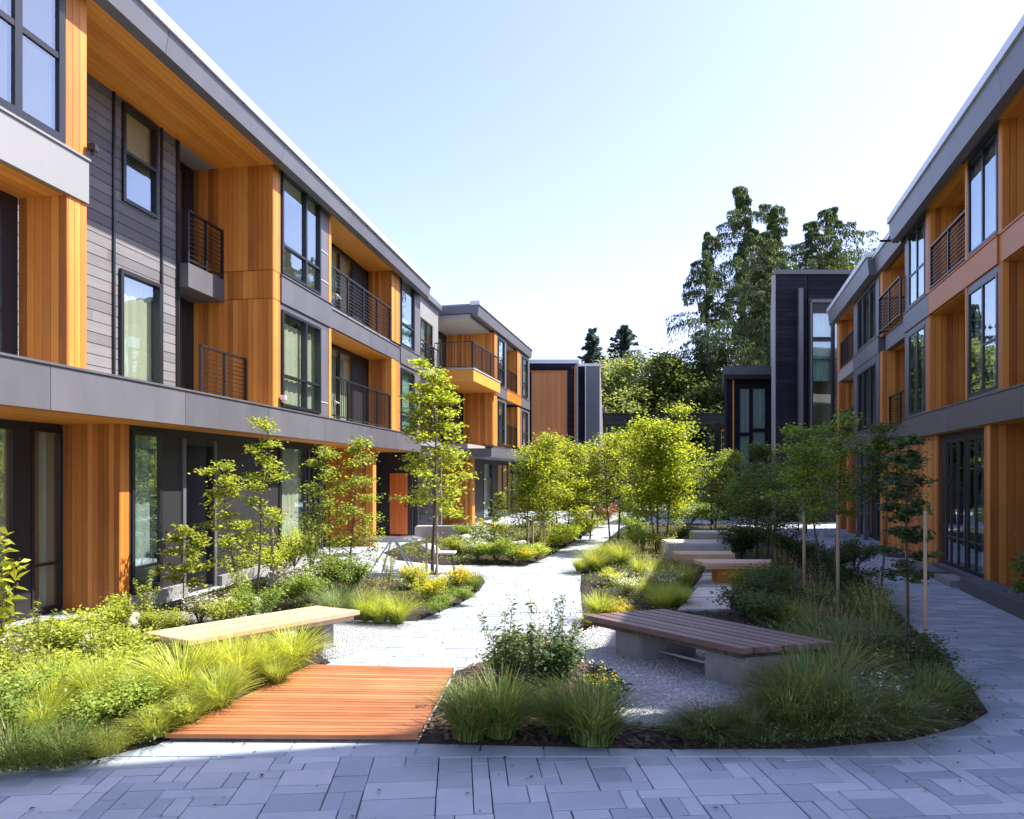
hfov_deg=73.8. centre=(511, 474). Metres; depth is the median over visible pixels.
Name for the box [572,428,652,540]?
young tree
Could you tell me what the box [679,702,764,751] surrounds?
wispy grass
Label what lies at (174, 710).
shrub
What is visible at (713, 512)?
shrub
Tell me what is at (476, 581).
grass clump
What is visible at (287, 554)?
shrub
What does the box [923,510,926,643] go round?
tree stake
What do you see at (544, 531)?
tree stake
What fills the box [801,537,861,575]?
shrub
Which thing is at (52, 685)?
grass clump
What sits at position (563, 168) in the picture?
sky
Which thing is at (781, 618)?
grass clump
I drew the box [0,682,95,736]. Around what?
grass clump
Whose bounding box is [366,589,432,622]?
grass clump
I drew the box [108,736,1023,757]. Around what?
border paving
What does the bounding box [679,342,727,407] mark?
broadleaf tree
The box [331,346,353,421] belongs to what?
balcony door
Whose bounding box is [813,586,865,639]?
feather grass
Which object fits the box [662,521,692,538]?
shrub
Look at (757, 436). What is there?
window
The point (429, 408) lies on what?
window
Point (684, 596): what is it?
grass clump
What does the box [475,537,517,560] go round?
shrub
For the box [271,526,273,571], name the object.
tree stake
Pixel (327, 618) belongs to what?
park bench
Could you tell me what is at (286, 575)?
flowering shrub
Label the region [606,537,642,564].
grass clump
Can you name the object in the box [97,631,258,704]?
grass clump
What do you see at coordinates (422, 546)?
boulder
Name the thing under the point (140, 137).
window
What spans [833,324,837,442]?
window
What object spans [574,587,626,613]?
grass clump
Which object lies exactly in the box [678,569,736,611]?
stepping path
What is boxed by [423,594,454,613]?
shrub
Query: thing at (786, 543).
shrub
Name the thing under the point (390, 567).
leafy perennial
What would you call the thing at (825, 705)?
grass clump
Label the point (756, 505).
young tree
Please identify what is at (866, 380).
window
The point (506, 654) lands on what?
leafy perennial
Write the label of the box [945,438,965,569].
window
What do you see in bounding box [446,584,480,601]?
shrub
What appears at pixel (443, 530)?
stone block
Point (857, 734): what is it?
wispy grass
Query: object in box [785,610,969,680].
wispy grass
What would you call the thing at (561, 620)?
leafy perennial
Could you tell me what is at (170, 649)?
grass clump
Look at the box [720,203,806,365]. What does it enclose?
cedar tree
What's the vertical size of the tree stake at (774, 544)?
1.020 m
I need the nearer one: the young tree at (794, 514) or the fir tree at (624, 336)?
the young tree at (794, 514)
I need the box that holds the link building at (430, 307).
[419,294,442,468]
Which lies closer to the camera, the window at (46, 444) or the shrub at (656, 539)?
the window at (46, 444)
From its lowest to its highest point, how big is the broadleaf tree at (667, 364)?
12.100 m
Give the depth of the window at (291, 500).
15.39 m
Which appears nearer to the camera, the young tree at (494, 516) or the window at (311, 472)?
the window at (311, 472)
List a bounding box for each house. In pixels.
[528,359,578,510]
[578,363,607,507]
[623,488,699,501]
[722,366,770,515]
[770,270,852,521]
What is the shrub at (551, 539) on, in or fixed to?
on the bed soil at (480, 561)
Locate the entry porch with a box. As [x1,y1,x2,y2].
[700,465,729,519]
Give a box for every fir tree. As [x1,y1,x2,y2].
[577,327,612,389]
[605,324,644,387]
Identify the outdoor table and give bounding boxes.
[361,536,425,575]
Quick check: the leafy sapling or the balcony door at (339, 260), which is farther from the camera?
the balcony door at (339, 260)
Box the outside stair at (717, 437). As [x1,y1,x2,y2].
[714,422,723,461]
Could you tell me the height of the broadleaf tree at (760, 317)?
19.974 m
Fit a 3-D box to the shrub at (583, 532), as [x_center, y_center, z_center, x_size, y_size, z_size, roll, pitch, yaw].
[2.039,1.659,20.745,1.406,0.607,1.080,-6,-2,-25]
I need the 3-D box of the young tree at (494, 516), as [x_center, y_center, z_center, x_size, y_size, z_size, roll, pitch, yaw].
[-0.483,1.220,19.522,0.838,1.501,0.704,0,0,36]
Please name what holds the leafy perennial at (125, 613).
on the bed soil at (317, 659)
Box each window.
[0,0,64,142]
[0,197,4,352]
[0,425,15,619]
[31,427,62,613]
[118,268,161,383]
[121,101,158,219]
[131,430,162,591]
[279,446,305,556]
[281,170,320,295]
[281,309,320,413]
[307,448,319,549]
[368,278,414,351]
[368,368,414,431]
[420,386,432,434]
[421,317,432,367]
[483,463,492,518]
[497,464,512,514]
[498,337,504,386]
[498,401,504,443]
[522,356,527,398]
[522,411,527,446]
[739,388,749,432]
[739,435,749,476]
[752,388,765,428]
[752,431,765,476]
[812,312,831,337]
[812,340,831,446]
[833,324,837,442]
[857,280,875,351]
[857,362,875,431]
[862,459,871,534]
[876,460,879,537]
[908,217,924,307]
[908,324,924,414]
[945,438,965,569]
[967,435,983,576]
[968,129,996,256]
[968,272,996,396]
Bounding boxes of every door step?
[869,545,909,557]
[896,560,947,576]
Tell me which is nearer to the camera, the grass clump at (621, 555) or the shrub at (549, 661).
the shrub at (549, 661)
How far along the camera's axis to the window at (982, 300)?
12.27 m
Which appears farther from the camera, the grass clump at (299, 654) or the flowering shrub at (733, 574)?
the flowering shrub at (733, 574)
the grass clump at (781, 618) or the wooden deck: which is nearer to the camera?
the wooden deck
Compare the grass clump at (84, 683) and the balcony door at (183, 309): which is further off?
the balcony door at (183, 309)
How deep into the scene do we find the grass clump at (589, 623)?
8.80 m
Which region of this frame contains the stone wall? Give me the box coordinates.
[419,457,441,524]
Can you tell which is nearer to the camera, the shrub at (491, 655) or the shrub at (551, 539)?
the shrub at (491, 655)
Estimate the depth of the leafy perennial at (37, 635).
6.48 m
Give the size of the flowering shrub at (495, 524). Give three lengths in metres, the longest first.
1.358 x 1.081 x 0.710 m
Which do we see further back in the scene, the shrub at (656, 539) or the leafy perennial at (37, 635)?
the shrub at (656, 539)
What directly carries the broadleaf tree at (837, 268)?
on the ground
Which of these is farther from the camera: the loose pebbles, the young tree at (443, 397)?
the young tree at (443, 397)
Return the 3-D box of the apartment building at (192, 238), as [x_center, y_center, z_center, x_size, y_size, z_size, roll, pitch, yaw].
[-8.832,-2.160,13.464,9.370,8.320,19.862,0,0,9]
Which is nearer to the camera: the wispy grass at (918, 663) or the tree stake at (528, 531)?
the wispy grass at (918, 663)
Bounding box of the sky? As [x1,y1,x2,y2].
[153,0,1023,379]
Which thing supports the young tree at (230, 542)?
on the bed soil at (419, 614)
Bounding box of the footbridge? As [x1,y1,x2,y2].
[602,413,723,506]
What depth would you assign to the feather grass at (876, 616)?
7.41 m
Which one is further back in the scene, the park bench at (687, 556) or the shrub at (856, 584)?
the park bench at (687, 556)
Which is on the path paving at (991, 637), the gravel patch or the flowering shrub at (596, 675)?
the gravel patch
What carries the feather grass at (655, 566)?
on the island bed soil at (427, 737)
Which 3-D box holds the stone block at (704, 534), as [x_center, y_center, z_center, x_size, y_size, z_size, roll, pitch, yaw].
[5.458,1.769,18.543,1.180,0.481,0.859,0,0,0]
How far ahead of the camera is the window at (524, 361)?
34.78 m
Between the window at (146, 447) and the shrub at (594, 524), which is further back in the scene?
the shrub at (594, 524)
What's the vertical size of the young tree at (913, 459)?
2.439 m
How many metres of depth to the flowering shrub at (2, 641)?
6.46 m
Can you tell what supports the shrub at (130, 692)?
on the bed soil at (317, 659)
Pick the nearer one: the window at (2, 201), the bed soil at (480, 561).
the window at (2, 201)
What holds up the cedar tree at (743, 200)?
on the ground
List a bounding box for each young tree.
[145,524,213,610]
[188,415,295,596]
[290,434,390,581]
[388,356,484,573]
[477,428,583,545]
[480,491,508,542]
[518,437,603,544]
[555,448,618,539]
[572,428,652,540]
[599,399,711,549]
[680,448,747,529]
[704,455,812,558]
[729,440,785,532]
[759,407,879,595]
[771,426,835,516]
[773,456,836,532]
[832,421,928,588]
[871,434,943,638]
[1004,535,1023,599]
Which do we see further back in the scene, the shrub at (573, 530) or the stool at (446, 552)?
the shrub at (573, 530)
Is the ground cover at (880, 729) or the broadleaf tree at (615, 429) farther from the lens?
the broadleaf tree at (615, 429)
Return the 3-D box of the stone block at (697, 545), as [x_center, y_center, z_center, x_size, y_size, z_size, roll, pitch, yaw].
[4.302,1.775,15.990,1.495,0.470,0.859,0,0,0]
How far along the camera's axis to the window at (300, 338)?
14.27 m
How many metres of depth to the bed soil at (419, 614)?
10.80 m
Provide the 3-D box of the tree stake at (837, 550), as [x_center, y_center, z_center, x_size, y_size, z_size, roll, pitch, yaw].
[4.604,1.295,9.644,0.051,1.450,0.052,0,0,0]
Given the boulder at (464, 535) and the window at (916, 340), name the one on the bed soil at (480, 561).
the boulder at (464, 535)
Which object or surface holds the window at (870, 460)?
in the apartment building at (925, 310)
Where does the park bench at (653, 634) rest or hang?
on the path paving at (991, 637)
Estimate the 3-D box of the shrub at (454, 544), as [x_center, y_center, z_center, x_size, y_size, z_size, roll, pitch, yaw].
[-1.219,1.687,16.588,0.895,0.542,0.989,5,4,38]
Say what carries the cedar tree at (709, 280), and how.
on the ground
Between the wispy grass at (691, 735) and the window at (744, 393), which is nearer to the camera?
the wispy grass at (691, 735)
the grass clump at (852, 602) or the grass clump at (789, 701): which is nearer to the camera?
the grass clump at (789, 701)
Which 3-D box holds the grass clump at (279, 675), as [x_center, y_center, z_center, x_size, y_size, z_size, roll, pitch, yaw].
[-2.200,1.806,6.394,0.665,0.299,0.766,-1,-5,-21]
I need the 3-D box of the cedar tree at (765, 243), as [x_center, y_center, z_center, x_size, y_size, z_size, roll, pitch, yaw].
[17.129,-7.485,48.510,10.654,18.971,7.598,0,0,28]
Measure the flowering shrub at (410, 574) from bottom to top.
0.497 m
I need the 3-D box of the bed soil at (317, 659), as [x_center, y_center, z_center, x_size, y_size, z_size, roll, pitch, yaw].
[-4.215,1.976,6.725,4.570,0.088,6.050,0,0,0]
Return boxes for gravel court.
[563,627,763,725]
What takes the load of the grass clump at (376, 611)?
on the bed soil at (419, 614)
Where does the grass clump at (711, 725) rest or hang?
on the island bed soil at (427, 737)
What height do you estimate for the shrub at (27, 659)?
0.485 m
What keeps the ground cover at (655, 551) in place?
on the island bed soil at (427, 737)
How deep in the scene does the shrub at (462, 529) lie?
19.86 m
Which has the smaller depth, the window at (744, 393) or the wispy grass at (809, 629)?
the wispy grass at (809, 629)
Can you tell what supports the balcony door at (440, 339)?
in the apartment building at (485, 354)
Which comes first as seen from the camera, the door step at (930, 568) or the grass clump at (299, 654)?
the grass clump at (299, 654)
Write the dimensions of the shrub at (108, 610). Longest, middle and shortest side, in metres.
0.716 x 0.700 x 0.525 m
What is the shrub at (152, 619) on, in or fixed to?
on the bed soil at (317, 659)
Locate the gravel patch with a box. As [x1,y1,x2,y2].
[150,612,411,659]
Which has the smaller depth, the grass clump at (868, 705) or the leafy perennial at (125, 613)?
the grass clump at (868, 705)
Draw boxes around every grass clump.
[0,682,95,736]
[6,651,132,709]
[40,648,160,709]
[87,658,199,716]
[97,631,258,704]
[100,699,202,739]
[124,636,188,673]
[152,687,226,724]
[154,626,263,680]
[168,657,265,711]
[182,626,296,685]
[215,627,316,673]
[247,650,307,683]
[249,621,343,669]
[299,579,379,608]
[360,596,397,622]
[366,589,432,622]
[400,668,537,742]
[430,658,573,739]
[460,570,488,589]
[506,661,687,747]
[507,673,609,735]
[567,557,593,571]
[571,545,615,570]
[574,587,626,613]
[579,610,596,626]
[586,538,629,564]
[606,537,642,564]
[633,582,683,608]
[642,695,771,740]
[648,578,706,605]
[659,559,718,586]
[712,697,794,738]
[725,642,880,718]
[725,673,864,731]
[745,593,835,631]
[749,668,905,737]
[757,632,915,697]
[781,668,930,734]
[811,573,940,633]
[860,677,957,729]
[876,657,996,716]
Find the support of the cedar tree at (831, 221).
on the ground
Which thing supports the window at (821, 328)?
in the dark house at (803, 350)
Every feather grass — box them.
[345,569,385,620]
[363,571,398,605]
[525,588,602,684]
[624,539,649,576]
[634,559,660,598]
[636,541,667,577]
[653,539,681,573]
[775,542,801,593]
[788,581,840,633]
[791,558,835,612]
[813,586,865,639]
[838,575,914,644]
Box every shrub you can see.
[0,620,39,660]
[0,642,86,689]
[0,663,65,730]
[11,609,103,651]
[26,644,139,692]
[28,650,67,668]
[31,604,148,659]
[35,630,99,654]
[54,667,167,728]
[73,591,142,631]
[76,624,163,675]
[126,692,198,725]
[129,600,191,630]
[175,586,227,623]
[196,589,252,620]
[229,577,290,616]
[250,536,304,571]
[268,560,321,598]
[275,526,321,567]
[279,569,333,603]
[298,546,358,592]
[322,554,374,590]
[390,561,432,587]
[408,572,449,601]
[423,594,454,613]
[438,565,479,585]
[440,534,476,554]
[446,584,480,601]
[451,521,481,535]
[459,524,499,544]
[460,536,489,558]
[469,623,554,682]
[474,516,509,538]
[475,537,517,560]
[488,621,597,694]
[500,540,530,561]
[512,546,541,562]
[521,541,551,559]
[530,528,573,550]
[545,521,585,544]
[566,520,597,538]
[573,514,604,532]
[579,661,627,704]
[595,502,618,523]
[598,567,625,583]
[601,596,637,612]
[605,570,644,594]
[613,510,650,533]
[619,525,659,549]
[639,565,689,590]
[642,530,677,551]
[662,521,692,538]
[665,499,715,524]
[693,500,726,523]
[707,572,780,616]
[714,522,769,558]
[723,564,754,588]
[735,555,796,586]
[735,583,801,627]
[742,570,817,606]
[766,525,831,565]
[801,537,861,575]
[812,559,884,598]
[832,533,887,567]
[839,665,911,696]
[841,576,894,601]
[843,646,897,681]
[850,629,948,667]
[877,630,968,673]
[904,664,982,697]
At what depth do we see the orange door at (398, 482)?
22.35 m
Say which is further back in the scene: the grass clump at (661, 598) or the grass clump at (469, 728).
the grass clump at (661, 598)
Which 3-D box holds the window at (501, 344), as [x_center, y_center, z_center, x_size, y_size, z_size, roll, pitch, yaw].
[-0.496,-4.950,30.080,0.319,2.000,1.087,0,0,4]
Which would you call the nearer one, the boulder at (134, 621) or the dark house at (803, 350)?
the boulder at (134, 621)
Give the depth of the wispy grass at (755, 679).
5.76 m
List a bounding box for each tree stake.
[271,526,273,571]
[425,532,427,574]
[436,456,437,576]
[527,517,528,551]
[532,518,533,547]
[543,518,544,545]
[774,520,775,560]
[802,513,805,593]
[836,515,839,612]
[905,548,905,638]
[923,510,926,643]
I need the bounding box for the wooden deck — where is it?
[165,664,453,741]
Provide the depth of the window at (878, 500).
20.82 m
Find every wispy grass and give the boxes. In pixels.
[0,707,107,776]
[0,712,130,782]
[59,722,154,757]
[641,706,737,740]
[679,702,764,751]
[710,686,825,750]
[712,662,875,729]
[715,651,990,753]
[732,681,905,744]
[747,604,938,663]
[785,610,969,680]
[830,678,970,741]
[840,644,1012,721]
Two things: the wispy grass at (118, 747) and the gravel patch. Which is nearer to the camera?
the wispy grass at (118, 747)
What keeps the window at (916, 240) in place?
in the apartment building at (925, 310)
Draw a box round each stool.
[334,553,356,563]
[434,551,456,574]
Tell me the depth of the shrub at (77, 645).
7.43 m
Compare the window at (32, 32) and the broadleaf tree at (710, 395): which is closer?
the window at (32, 32)
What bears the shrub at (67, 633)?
on the bed soil at (317, 659)
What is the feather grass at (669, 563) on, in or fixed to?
on the island bed soil at (427, 737)
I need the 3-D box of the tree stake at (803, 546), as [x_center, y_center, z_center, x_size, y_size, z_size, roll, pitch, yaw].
[4.641,1.312,10.845,0.051,1.416,0.052,0,0,0]
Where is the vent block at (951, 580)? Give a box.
[934,574,961,587]
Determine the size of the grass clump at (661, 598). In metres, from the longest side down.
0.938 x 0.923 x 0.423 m
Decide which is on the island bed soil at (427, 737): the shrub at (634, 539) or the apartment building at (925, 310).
the shrub at (634, 539)
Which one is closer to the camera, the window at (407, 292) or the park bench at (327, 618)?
the park bench at (327, 618)
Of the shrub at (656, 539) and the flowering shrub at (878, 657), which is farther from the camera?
the shrub at (656, 539)
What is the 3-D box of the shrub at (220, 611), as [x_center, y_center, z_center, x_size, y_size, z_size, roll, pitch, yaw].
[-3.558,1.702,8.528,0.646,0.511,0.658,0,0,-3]
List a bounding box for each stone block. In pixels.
[266,569,315,585]
[415,525,478,538]
[661,539,731,559]
[689,530,736,547]
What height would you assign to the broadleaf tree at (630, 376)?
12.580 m
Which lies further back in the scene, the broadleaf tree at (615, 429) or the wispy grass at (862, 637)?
the broadleaf tree at (615, 429)
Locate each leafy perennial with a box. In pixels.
[0,625,31,691]
[21,600,57,664]
[86,615,119,662]
[111,593,134,629]
[132,570,160,631]
[226,548,250,612]
[300,521,319,564]
[381,548,397,584]
[475,598,530,697]
[510,599,552,702]
[545,594,579,691]
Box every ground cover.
[3,610,333,750]
[151,572,483,615]
[387,520,577,563]
[572,524,909,615]
[689,608,997,745]
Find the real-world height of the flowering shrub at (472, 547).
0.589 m
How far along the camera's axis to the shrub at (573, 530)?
18.68 m
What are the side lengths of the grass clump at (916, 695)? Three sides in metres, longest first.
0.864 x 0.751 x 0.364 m
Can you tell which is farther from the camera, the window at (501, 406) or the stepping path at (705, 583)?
the window at (501, 406)
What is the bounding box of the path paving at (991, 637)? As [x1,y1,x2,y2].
[7,505,1023,751]
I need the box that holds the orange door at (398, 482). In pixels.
[390,473,407,533]
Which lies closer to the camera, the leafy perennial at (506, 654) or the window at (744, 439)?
the leafy perennial at (506, 654)
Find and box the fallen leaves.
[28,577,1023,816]
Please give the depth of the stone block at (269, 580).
12.00 m
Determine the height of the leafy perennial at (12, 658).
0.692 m
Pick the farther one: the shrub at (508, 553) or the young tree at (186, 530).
the shrub at (508, 553)
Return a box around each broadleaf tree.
[591,343,691,404]
[600,354,663,501]
[606,405,666,499]
[625,347,711,483]
[637,355,733,386]
[637,404,723,502]
[657,369,723,476]
[676,410,721,497]
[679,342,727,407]
[709,263,807,365]
[800,245,875,267]
[817,258,856,269]
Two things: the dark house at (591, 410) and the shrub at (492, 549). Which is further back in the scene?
the dark house at (591, 410)
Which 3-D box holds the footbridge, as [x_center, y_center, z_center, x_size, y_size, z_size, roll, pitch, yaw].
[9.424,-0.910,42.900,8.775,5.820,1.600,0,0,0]
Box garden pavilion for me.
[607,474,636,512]
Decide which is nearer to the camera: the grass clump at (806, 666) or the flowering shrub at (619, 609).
the grass clump at (806, 666)
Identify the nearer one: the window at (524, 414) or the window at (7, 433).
the window at (7, 433)
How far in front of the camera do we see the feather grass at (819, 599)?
9.63 m
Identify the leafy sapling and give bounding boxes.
[0,527,29,645]
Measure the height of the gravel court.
0.104 m
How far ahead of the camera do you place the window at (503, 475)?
32.99 m
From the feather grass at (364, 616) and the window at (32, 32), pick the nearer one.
the window at (32, 32)
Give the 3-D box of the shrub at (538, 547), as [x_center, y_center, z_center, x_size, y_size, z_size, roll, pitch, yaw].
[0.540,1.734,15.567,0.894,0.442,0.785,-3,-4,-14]
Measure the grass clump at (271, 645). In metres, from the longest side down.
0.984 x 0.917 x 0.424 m
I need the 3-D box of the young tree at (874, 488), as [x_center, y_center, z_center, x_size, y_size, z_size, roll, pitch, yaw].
[5.329,0.600,9.924,1.213,2.744,1.054,0,0,21]
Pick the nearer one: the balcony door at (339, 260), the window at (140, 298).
the window at (140, 298)
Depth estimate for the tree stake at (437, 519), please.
13.35 m
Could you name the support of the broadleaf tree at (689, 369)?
on the ground
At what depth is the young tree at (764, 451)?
20.29 m
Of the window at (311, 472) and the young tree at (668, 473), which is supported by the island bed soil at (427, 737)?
the young tree at (668, 473)
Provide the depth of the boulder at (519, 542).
18.23 m
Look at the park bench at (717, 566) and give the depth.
11.99 m
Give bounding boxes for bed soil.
[0,616,329,766]
[138,576,484,620]
[384,524,586,564]
[418,523,987,751]
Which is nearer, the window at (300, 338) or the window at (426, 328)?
the window at (300, 338)
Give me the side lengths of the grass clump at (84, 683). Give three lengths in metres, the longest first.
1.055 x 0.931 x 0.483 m
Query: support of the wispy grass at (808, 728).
on the island bed soil at (427, 737)
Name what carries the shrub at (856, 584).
on the island bed soil at (427, 737)
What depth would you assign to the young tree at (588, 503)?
20.68 m
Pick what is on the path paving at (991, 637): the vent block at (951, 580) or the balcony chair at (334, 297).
the vent block at (951, 580)
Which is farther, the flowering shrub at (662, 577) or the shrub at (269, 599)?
the flowering shrub at (662, 577)
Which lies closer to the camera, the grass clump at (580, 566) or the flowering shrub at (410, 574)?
the flowering shrub at (410, 574)
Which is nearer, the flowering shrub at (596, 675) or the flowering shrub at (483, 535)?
the flowering shrub at (596, 675)
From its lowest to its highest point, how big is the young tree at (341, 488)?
2.716 m
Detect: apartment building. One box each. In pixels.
[0,0,431,624]
[434,300,532,524]
[827,15,1023,619]
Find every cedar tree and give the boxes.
[655,231,757,412]
[684,185,788,369]
[705,231,776,412]
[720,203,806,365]
[754,220,846,347]
[804,205,879,269]
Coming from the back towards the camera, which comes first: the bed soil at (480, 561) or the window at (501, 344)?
the window at (501, 344)
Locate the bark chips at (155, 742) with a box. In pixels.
[0,615,324,755]
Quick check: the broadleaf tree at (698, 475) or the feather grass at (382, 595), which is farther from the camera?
the broadleaf tree at (698, 475)
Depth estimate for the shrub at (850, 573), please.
10.38 m
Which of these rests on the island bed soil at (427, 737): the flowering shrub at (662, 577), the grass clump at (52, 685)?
the flowering shrub at (662, 577)
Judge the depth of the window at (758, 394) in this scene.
33.11 m
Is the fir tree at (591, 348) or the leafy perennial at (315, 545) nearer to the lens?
the leafy perennial at (315, 545)
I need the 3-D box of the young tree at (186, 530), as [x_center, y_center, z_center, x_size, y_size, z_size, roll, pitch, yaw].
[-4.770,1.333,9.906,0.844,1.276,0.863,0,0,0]
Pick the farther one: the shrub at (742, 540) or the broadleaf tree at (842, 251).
the broadleaf tree at (842, 251)
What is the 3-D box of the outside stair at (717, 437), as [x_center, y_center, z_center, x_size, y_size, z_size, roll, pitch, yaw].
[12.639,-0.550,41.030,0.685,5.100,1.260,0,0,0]
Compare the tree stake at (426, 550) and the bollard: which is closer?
the tree stake at (426, 550)
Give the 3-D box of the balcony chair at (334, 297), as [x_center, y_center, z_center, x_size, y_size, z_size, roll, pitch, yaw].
[-4.401,-4.294,16.463,0.462,0.851,0.446,0,0,0]
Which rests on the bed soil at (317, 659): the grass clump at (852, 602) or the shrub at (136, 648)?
the shrub at (136, 648)
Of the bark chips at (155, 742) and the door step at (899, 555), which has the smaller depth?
the bark chips at (155, 742)
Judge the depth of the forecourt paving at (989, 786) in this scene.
4.35 m
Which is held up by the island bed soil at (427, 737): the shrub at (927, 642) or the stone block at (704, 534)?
the shrub at (927, 642)
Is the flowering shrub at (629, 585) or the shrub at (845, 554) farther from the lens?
the shrub at (845, 554)
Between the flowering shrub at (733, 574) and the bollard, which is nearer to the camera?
the flowering shrub at (733, 574)
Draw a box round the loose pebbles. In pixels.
[570,627,754,719]
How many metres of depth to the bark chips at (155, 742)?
6.29 m
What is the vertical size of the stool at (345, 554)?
0.455 m
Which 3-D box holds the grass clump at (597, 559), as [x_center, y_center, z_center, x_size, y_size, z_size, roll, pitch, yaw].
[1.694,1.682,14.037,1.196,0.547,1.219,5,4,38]
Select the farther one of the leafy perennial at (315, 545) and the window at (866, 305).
the window at (866, 305)
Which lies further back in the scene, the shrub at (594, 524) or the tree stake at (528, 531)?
the shrub at (594, 524)
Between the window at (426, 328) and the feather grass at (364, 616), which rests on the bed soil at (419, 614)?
the feather grass at (364, 616)
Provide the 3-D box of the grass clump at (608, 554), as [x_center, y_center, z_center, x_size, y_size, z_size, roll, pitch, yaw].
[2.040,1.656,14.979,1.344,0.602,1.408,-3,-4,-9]
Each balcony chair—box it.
[331,293,340,309]
[331,400,338,418]
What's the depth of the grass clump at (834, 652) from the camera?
6.03 m
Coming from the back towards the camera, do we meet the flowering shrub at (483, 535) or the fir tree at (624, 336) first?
the fir tree at (624, 336)
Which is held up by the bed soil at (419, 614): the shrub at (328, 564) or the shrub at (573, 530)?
the shrub at (328, 564)
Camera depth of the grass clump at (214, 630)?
6.44 m
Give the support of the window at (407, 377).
in the apartment building at (192, 238)
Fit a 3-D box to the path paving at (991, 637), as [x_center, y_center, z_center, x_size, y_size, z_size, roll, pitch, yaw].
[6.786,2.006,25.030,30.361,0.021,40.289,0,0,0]
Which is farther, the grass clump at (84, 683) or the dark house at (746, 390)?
the dark house at (746, 390)
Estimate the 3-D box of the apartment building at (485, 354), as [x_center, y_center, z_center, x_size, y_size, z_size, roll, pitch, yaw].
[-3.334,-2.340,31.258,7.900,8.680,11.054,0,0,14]
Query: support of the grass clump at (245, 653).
on the bed soil at (317, 659)
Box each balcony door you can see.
[180,166,186,262]
[180,298,186,388]
[331,245,353,317]
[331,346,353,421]
[438,336,443,368]
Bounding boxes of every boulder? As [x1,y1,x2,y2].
[110,612,142,626]
[418,543,439,552]
[457,534,473,542]
[511,540,529,547]
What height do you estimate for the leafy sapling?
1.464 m
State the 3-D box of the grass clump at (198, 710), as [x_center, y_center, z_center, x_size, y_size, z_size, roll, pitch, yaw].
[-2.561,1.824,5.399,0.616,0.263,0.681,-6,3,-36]
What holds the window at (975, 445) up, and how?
in the apartment building at (925, 310)
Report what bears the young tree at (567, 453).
on the bed soil at (480, 561)
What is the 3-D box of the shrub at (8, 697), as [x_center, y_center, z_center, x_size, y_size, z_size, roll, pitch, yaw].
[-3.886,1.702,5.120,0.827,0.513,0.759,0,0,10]
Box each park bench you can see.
[143,606,359,665]
[584,609,836,688]
[672,551,734,569]
[692,559,771,582]
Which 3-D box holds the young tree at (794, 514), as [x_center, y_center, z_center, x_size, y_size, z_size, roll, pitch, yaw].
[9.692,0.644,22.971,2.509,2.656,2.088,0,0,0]
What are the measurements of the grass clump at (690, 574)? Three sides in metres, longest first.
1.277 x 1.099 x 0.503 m
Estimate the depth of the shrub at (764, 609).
8.52 m
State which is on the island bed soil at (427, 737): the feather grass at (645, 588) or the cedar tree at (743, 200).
the feather grass at (645, 588)
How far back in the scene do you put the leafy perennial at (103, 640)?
6.36 m
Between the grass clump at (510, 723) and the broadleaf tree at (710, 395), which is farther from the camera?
the broadleaf tree at (710, 395)
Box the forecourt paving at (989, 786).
[0,746,1023,818]
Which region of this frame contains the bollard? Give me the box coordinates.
[819,531,823,549]
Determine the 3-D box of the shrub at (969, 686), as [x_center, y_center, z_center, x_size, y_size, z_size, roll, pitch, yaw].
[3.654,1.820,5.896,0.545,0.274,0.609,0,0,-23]
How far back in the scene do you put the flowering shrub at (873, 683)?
5.57 m
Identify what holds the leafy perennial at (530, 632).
on the island bed soil at (427, 737)
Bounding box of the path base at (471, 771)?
[257,570,660,818]
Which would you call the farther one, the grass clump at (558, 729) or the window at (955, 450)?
the window at (955, 450)
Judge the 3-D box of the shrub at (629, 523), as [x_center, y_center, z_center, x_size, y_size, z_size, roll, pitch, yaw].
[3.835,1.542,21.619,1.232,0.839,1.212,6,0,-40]
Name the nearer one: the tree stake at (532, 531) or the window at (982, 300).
the window at (982, 300)
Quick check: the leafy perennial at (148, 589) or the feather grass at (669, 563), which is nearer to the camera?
the leafy perennial at (148, 589)
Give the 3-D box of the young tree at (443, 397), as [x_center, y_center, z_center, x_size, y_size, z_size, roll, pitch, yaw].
[-1.558,-0.232,13.720,1.772,4.405,2.178,0,0,-26]
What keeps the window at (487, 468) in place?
in the apartment building at (485, 354)
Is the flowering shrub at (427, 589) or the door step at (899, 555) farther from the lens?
the door step at (899, 555)

